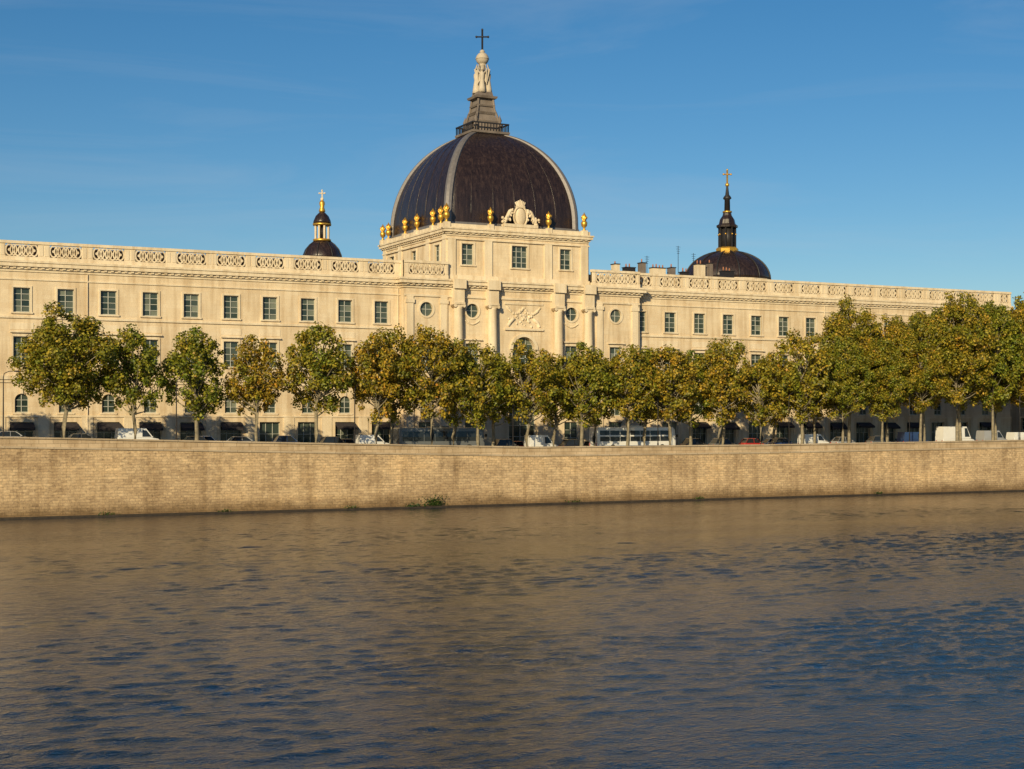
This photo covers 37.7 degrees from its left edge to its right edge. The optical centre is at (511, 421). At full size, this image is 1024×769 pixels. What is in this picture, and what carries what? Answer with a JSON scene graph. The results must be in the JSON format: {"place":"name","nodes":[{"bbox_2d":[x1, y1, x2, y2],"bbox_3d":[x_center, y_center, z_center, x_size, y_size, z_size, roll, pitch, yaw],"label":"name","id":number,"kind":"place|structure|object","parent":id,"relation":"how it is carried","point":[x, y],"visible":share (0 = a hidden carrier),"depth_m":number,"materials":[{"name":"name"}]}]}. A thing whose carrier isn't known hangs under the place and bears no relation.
{"place":"outdoors","nodes":[
{"label":"outdoors","id":0,"kind":"place"},
{"bbox_2d":[0,491,1023,768],"bbox_3d":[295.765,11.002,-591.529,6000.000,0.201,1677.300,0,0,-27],"label":"river water","id":1,"kind":"structure","parent":0,"point":[878,631],"depth_m":76.65,"materials":[{"name":"blue liquid"}]},
{"bbox_2d":[0,448,1023,516],"bbox_3d":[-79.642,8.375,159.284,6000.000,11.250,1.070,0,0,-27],"label":"quay wall","id":2,"kind":"structure","parent":0,"point":[51,482],"depth_m":194.02,"materials":[{"name":"beige stone"}]},
{"bbox_2d":[0,436,1023,455],"bbox_3d":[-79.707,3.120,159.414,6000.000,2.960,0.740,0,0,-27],"label":"parapet","id":3,"kind":"structure","parent":2,"relation":"on","point":[167,445],"depth_m":196.26,"materials":[{"name":"stone"}]},
{"bbox_2d":[0,490,1023,519],"bbox_3d":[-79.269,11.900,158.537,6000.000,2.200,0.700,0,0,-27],"label":"footing ledge","id":4,"kind":"object","parent":2,"relation":"attached to","point":[74,516],"depth_m":195.21,"materials":[{"name":"stone"}]},
{"bbox_2d":[98,511,114,515],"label":"wall weeds","id":5,"kind":"object","parent":4,"relation":"on","point":[107,513],"depth_m":174.40,"materials":[{"name":"green plant"}]},
{"bbox_2d":[403,501,425,506],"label":"wall weeds","id":6,"kind":"object","parent":4,"relation":"on","point":[417,504],"depth_m":191.72,"materials":[{"name":"green plant"}]},
{"bbox_2d":[418,494,446,505],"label":"wall weeds","id":7,"kind":"object","parent":4,"relation":"on","point":[431,502],"depth_m":192.84,"materials":[{"name":"green plant"}]},
{"bbox_2d":[0,0,1023,306],"label":"sky","id":8,"kind":"structure","parent":0,"point":[867,142],"materials":[{"name":"blue"}]},
{"bbox_2d":[589,426,677,445],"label":"tour coach","id":9,"kind":"object","parent":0,"point":[611,436],"visible":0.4,"depth_m":218.38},
{"bbox_3d":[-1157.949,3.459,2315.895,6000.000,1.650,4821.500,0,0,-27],"label":"ground","id":10,"kind":"structure","parent":0,"visible":0},
{"bbox_2d":[302,190,341,261],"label":"bell turret","id":11,"kind":"object","parent":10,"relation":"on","point":[321,245],"visible":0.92,"depth_m":271.96,"materials":[{"name":"metal"}]},
{"bbox_2d":[0,29,1013,445],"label":"domed riverside palace","id":12,"kind":"structure","parent":10,"relation":"on","point":[486,243],"depth_m":227.43,"materials":[{"name":"stone"}]},
{"bbox_2d":[687,169,770,281],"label":"chapel dome","id":13,"kind":"structure","parent":12,"relation":"on","point":[728,255],"depth_m":296.97,"materials":[{"name":"metal"}]},
{"bbox_2d":[610,253,734,281],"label":"rooftops","id":14,"kind":"object","parent":10,"relation":"on","point":[698,269],"visible":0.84,"depth_m":277.48,"materials":[{"name":"stone"}]},
{"bbox_2d":[1010,402,1023,431],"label":"neighbouring apartment house","id":15,"kind":"structure","parent":10,"relation":"on","point":[1014,418],"depth_m":284.74,"materials":[{"name":"stone"}]},
{"bbox_3d":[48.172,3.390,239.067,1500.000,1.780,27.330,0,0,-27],"label":"pavement","id":16,"kind":"structure","parent":0,"visible":0},
{"bbox_2d":[2,370,20,436],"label":"street lamp","id":17,"kind":"object","parent":16,"relation":"on","point":[3,401],"visible":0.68,"depth_m":172.32,"materials":[{"name":"metal"}]},
{"bbox_2d":[6,300,123,437],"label":"plane tree","id":18,"kind":"object","parent":16,"relation":"on","point":[70,379],"visible":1,"depth_m":175.63,"materials":[{"name":"green plant"}]},
{"bbox_2d":[97,323,172,438],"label":"plane tree","id":19,"kind":"object","parent":16,"relation":"on","point":[144,365],"visible":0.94,"depth_m":179.66,"materials":[{"name":"green plant"}]},
{"bbox_2d":[175,377,192,439],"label":"street lamp","id":20,"kind":"object","parent":16,"relation":"on","point":[176,407],"visible":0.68,"depth_m":181.26,"materials":[{"name":"metal"}]},
{"bbox_2d":[153,325,229,439],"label":"plane tree","id":21,"kind":"object","parent":16,"relation":"on","point":[201,354],"visible":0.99,"depth_m":182.81,"materials":[{"name":"green plant"}]},
{"bbox_2d":[222,334,300,441],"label":"plane tree","id":22,"kind":"object","parent":16,"relation":"on","point":[253,389],"visible":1,"depth_m":186.82,"materials":[{"name":"green plant"}]},
{"bbox_2d":[283,321,355,442],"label":"plane tree","id":23,"kind":"object","parent":16,"relation":"on","point":[323,367],"visible":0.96,"depth_m":189.55,"materials":[{"name":"green plant"}]},
{"bbox_2d":[354,384,368,442],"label":"street lamp","id":24,"kind":"object","parent":16,"relation":"on","point":[354,413],"visible":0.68,"depth_m":191.50,"materials":[{"name":"metal"}]},
{"bbox_2d":[345,330,409,443],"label":"plane tree","id":25,"kind":"object","parent":16,"relation":"on","point":[365,358],"visible":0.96,"depth_m":193.67,"materials":[{"name":"green plant"}]},
{"bbox_2d":[363,323,425,443],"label":"plane tree","id":26,"kind":"object","parent":16,"relation":"on","point":[393,338],"visible":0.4,"depth_m":198.51,"materials":[{"name":"green plant"}]},
{"bbox_2d":[399,323,468,444],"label":"plane tree","id":27,"kind":"object","parent":16,"relation":"on","point":[435,364],"visible":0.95,"depth_m":197.26,"materials":[{"name":"green plant"}]},
{"bbox_2d":[422,337,489,444],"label":"plane tree","id":28,"kind":"object","parent":16,"relation":"on","point":[455,420],"visible":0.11,"depth_m":203.45,"materials":[{"name":"green plant"}]},
{"bbox_2d":[438,339,515,445],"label":"plane tree","id":29,"kind":"object","parent":16,"relation":"on","point":[479,408],"visible":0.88,"depth_m":200.22,"materials":[{"name":"green plant"}]},
{"bbox_2d":[458,353,524,445],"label":"plane tree","id":30,"kind":"object","parent":16,"relation":"on","point":[504,411],"visible":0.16,"depth_m":205.96,"materials":[{"name":"green plant"}]},
{"bbox_2d":[512,390,525,445],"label":"street lamp","id":31,"kind":"object","parent":16,"relation":"on","point":[513,425],"visible":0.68,"depth_m":201.63,"materials":[{"name":"metal"}]},
{"bbox_2d":[500,339,561,446],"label":"plane tree","id":32,"kind":"object","parent":16,"relation":"on","point":[538,377],"visible":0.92,"depth_m":203.61,"materials":[{"name":"green plant"}]},
{"bbox_2d":[530,359,586,445],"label":"plane tree","id":33,"kind":"object","parent":16,"relation":"on","point":[554,416],"visible":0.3,"depth_m":209.53,"materials":[{"name":"green plant"}]},
{"bbox_2d":[547,341,620,445],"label":"plane tree","id":34,"kind":"object","parent":16,"relation":"on","point":[582,367],"visible":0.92,"depth_m":207.07,"materials":[{"name":"green plant"}]},
{"bbox_2d":[572,349,626,445],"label":"plane tree","id":35,"kind":"object","parent":16,"relation":"on","point":[597,421],"visible":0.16,"depth_m":212.88,"materials":[{"name":"green plant"}]},
{"bbox_2d":[590,344,662,445],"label":"plane tree","id":36,"kind":"object","parent":16,"relation":"on","point":[633,369],"visible":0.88,"depth_m":210.40,"materials":[{"name":"green plant"}]},
{"bbox_2d":[620,346,677,444],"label":"plane tree","id":37,"kind":"object","parent":16,"relation":"on","point":[646,361],"visible":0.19,"depth_m":216.03,"materials":[{"name":"green plant"}]},
{"bbox_2d":[657,391,667,444],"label":"street lamp","id":38,"kind":"object","parent":16,"relation":"on","point":[657,424],"visible":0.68,"depth_m":211.87,"materials":[{"name":"metal"}]},
{"bbox_2d":[641,344,700,444],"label":"plane tree","id":39,"kind":"object","parent":16,"relation":"on","point":[671,358],"visible":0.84,"depth_m":213.19,"materials":[{"name":"green plant"}]},
{"bbox_2d":[666,350,714,444],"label":"plane tree","id":40,"kind":"object","parent":16,"relation":"on","point":[699,410],"visible":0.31,"depth_m":220.21,"materials":[{"name":"green plant"}]},
{"bbox_2d":[694,340,754,444],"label":"plane tree","id":41,"kind":"object","parent":16,"relation":"on","point":[720,374],"visible":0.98,"depth_m":217.51,"materials":[{"name":"green plant"}]},
{"bbox_2d":[694,334,757,444],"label":"plane tree","id":42,"kind":"object","parent":16,"relation":"on","point":[735,349],"visible":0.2,"depth_m":222.98,"materials":[{"name":"green plant"}]},
{"bbox_2d":[730,355,793,443],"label":"plane tree","id":43,"kind":"object","parent":16,"relation":"on","point":[764,387],"visible":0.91,"depth_m":220.78,"materials":[{"name":"green plant"}]},
{"bbox_2d":[749,350,799,443],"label":"plane tree","id":44,"kind":"object","parent":16,"relation":"on","point":[774,421],"visible":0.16,"depth_m":227.00,"materials":[{"name":"green plant"}]},
{"bbox_2d":[771,328,835,443],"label":"plane tree","id":45,"kind":"object","parent":16,"relation":"on","point":[806,394],"visible":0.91,"depth_m":224.02,"materials":[{"name":"green plant"}]},
{"bbox_2d":[790,356,844,442],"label":"plane tree","id":46,"kind":"object","parent":16,"relation":"on","point":[816,419],"visible":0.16,"depth_m":231.14,"materials":[{"name":"green plant"}]},
{"bbox_2d":[811,336,876,442],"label":"plane tree","id":47,"kind":"object","parent":16,"relation":"on","point":[847,361],"visible":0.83,"depth_m":226.79,"materials":[{"name":"green plant"}]},
{"bbox_2d":[814,294,885,442],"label":"plane tree","id":48,"kind":"object","parent":16,"relation":"on","point":[840,325],"visible":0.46,"depth_m":232.73,"materials":[{"name":"green plant"}]},
{"bbox_2d":[856,337,916,441],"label":"plane tree","id":49,"kind":"object","parent":16,"relation":"on","point":[883,397],"visible":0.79,"depth_m":230.39,"materials":[{"name":"green plant"}]},
{"bbox_2d":[867,313,925,441],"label":"plane tree","id":50,"kind":"object","parent":16,"relation":"on","point":[894,327],"visible":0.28,"depth_m":235.53,"materials":[{"name":"green plant"}]},
{"bbox_2d":[909,392,918,441],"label":"street lamp","id":51,"kind":"object","parent":16,"relation":"on","point":[909,416],"visible":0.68,"depth_m":232.33,"materials":[{"name":"metal"}]},
{"bbox_2d":[889,310,954,441],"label":"plane tree","id":52,"kind":"object","parent":16,"relation":"on","point":[935,385],"visible":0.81,"depth_m":233.72,"materials":[{"name":"green plant"}]},
{"bbox_2d":[906,310,957,440],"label":"plane tree","id":53,"kind":"object","parent":16,"relation":"on","point":[926,319],"visible":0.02,"depth_m":240.78,"materials":[{"name":"green plant"}]},
{"bbox_2d":[920,291,998,440],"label":"plane tree","id":54,"kind":"object","parent":16,"relation":"on","point":[968,327],"visible":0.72,"depth_m":236.18,"materials":[{"name":"green plant"}]},
{"bbox_2d":[944,314,996,440],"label":"plane tree","id":55,"kind":"object","parent":16,"relation":"on","point":[974,399],"visible":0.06,"depth_m":244.32,"materials":[{"name":"green plant"}]},
{"bbox_2d":[962,300,1023,439],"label":"plane tree","id":56,"kind":"object","parent":16,"relation":"on","point":[1002,319],"visible":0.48,"depth_m":240.01,"materials":[{"name":"green plant"}]},
{"bbox_2d":[969,327,1023,439],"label":"plane tree","id":57,"kind":"object","parent":16,"relation":"on","point":[998,408],"visible":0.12,"depth_m":246.75,"materials":[{"name":"green plant"}]},
{"bbox_2d":[1001,292,1023,402],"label":"plane tree","id":58,"kind":"object","parent":16,"relation":"on","point":[1017,310],"visible":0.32,"depth_m":244.32,"materials":[{"name":"green plant"}]},
{"bbox_2d":[1012,389,1023,407],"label":"plane tree","id":59,"kind":"object","parent":16,"relation":"on","point":[1021,405],"visible":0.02,"depth_m":252.26,"materials":[{"name":"green plant"}]},
{"bbox_2d":[1019,393,1022,439],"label":"street lamp","id":60,"kind":"object","parent":16,"relation":"on","point":[1019,418],"visible":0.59,"depth_m":242.64,"materials":[{"name":"metal"}]},
{"bbox_3d":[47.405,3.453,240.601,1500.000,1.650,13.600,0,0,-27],"label":"road","id":61,"kind":"structure","parent":0,"visible":0},
{"bbox_2d":[0,431,22,436],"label":"parked car","id":62,"kind":"object","parent":61,"relation":"on","point":[11,434],"visible":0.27,"depth_m":179.89,"materials":[{"name":"paint"}]},
{"bbox_2d":[68,434,92,437],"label":"parked car","id":63,"kind":"object","parent":61,"relation":"on","point":[79,436],"visible":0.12,"depth_m":187.04,"materials":[{"name":"paint"}]},
{"bbox_2d":[114,428,159,439],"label":"delivery van","id":64,"kind":"object","parent":61,"relation":"on","point":[128,433],"visible":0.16,"depth_m":186.20,"materials":[{"name":"paint"}]},
{"bbox_2d":[182,436,206,440],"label":"parked car","id":65,"kind":"object","parent":61,"relation":"on","point":[191,438],"visible":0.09,"depth_m":189.83,"materials":[{"name":"paint"}]},
{"bbox_2d":[201,436,216,440],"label":"parked car","id":66,"kind":"object","parent":61,"relation":"on","point":[209,438],"visible":0.12,"depth_m":198.83,"materials":[{"name":"paint"}]},
{"bbox_2d":[227,436,252,440],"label":"parked car","id":67,"kind":"object","parent":61,"relation":"on","point":[238,438],"visible":0.2,"depth_m":192.69,"materials":[{"name":"paint"}]},
{"bbox_2d":[271,435,297,441],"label":"parked car","id":68,"kind":"object","parent":61,"relation":"on","point":[283,438],"visible":0.28,"depth_m":195.35,"materials":[{"name":"paint"}]},
{"bbox_2d":[318,436,344,442],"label":"parked car","id":69,"kind":"object","parent":61,"relation":"on","point":[330,439],"visible":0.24,"depth_m":198.17,"materials":[{"name":"paint"}]},
{"bbox_2d":[341,439,353,442],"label":"parked car","id":70,"kind":"object","parent":61,"relation":"on","point":[348,440],"visible":0.15,"depth_m":208.12,"materials":[{"name":"paint"}]},
{"bbox_2d":[355,435,388,443],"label":"delivery van","id":71,"kind":"object","parent":61,"relation":"on","point":[365,439],"visible":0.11,"depth_m":200.27,"materials":[{"name":"paint"}]},
{"bbox_2d":[393,426,486,445],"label":"tour coach","id":72,"kind":"object","parent":61,"relation":"on","point":[442,436],"visible":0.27,"depth_m":204.73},
{"bbox_2d":[491,439,515,445],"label":"parked car","id":73,"kind":"object","parent":61,"relation":"on","point":[503,442],"visible":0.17,"depth_m":209.61,"materials":[{"name":"paint"}]},
{"bbox_2d":[514,441,523,445],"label":"parked car","id":74,"kind":"object","parent":61,"relation":"on","point":[519,443],"visible":0.09,"depth_m":218.83,"materials":[{"name":"paint"}]},
{"bbox_2d":[524,435,557,446],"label":"delivery van","id":75,"kind":"object","parent":61,"relation":"on","point":[538,440],"visible":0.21,"depth_m":211.78,"materials":[{"name":"paint"}]},
{"bbox_2d":[559,439,585,445],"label":"parked car","id":76,"kind":"object","parent":61,"relation":"on","point":[570,442],"visible":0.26,"depth_m":214.47,"materials":[{"name":"paint"}]},
{"bbox_2d":[680,438,707,444],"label":"parked car","id":77,"kind":"object","parent":61,"relation":"on","point":[697,441],"visible":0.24,"depth_m":223.79,"materials":[{"name":"paint"}]},
{"bbox_2d":[708,438,735,444],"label":"parked car","id":78,"kind":"object","parent":61,"relation":"on","point":[714,441],"visible":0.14,"depth_m":226.00,"materials":[{"name":"paint"}]},
{"bbox_2d":[738,438,763,444],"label":"parked car","id":79,"kind":"object","parent":61,"relation":"on","point":[750,441],"visible":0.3,"depth_m":228.47,"materials":[{"name":"paint"}]},
{"bbox_2d":[762,438,771,443],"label":"parked car","id":80,"kind":"object","parent":61,"relation":"on","point":[766,441],"visible":0.13,"depth_m":239.23,"materials":[{"name":"paint"}]},
{"bbox_2d":[768,438,793,443],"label":"parked car","id":81,"kind":"object","parent":61,"relation":"on","point":[780,440],"visible":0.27,"depth_m":230.77,"materials":[{"name":"paint"}]},
{"bbox_2d":[797,434,828,443],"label":"delivery van","id":82,"kind":"object","parent":61,"relation":"on","point":[808,438],"visible":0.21,"depth_m":233.42,"materials":[{"name":"paint"}]},
{"bbox_2d":[830,437,855,442],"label":"parked car","id":83,"kind":"object","parent":61,"relation":"on","point":[836,440],"visible":0.22,"depth_m":236.18,"materials":[{"name":"paint"}]},
{"bbox_2d":[865,436,889,441],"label":"parked car","id":84,"kind":"object","parent":61,"relation":"on","point":[874,439],"visible":0.32,"depth_m":239.19,"materials":[{"name":"paint"}]},
{"bbox_2d":[897,432,927,441],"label":"delivery van","id":85,"kind":"object","parent":61,"relation":"on","point":[904,436],"visible":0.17,"depth_m":242.06,"materials":[{"name":"paint"}]},
{"bbox_2d":[935,427,974,440],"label":"delivery van","id":86,"kind":"object","parent":61,"relation":"on","point":[945,434],"visible":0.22,"depth_m":245.83,"materials":[{"name":"paint"}]},
{"bbox_2d":[976,430,1006,439],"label":"delivery van","id":87,"kind":"object","parent":61,"relation":"on","point":[983,435],"visible":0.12,"depth_m":249.58,"materials":[{"name":"paint"}]},
{"bbox_2d":[1006,432,1023,439],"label":"delivery van","id":88,"kind":"object","parent":61,"relation":"on","point":[1012,435],"visible":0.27,"depth_m":252.53,"materials":[{"name":"paint"}]}
]}

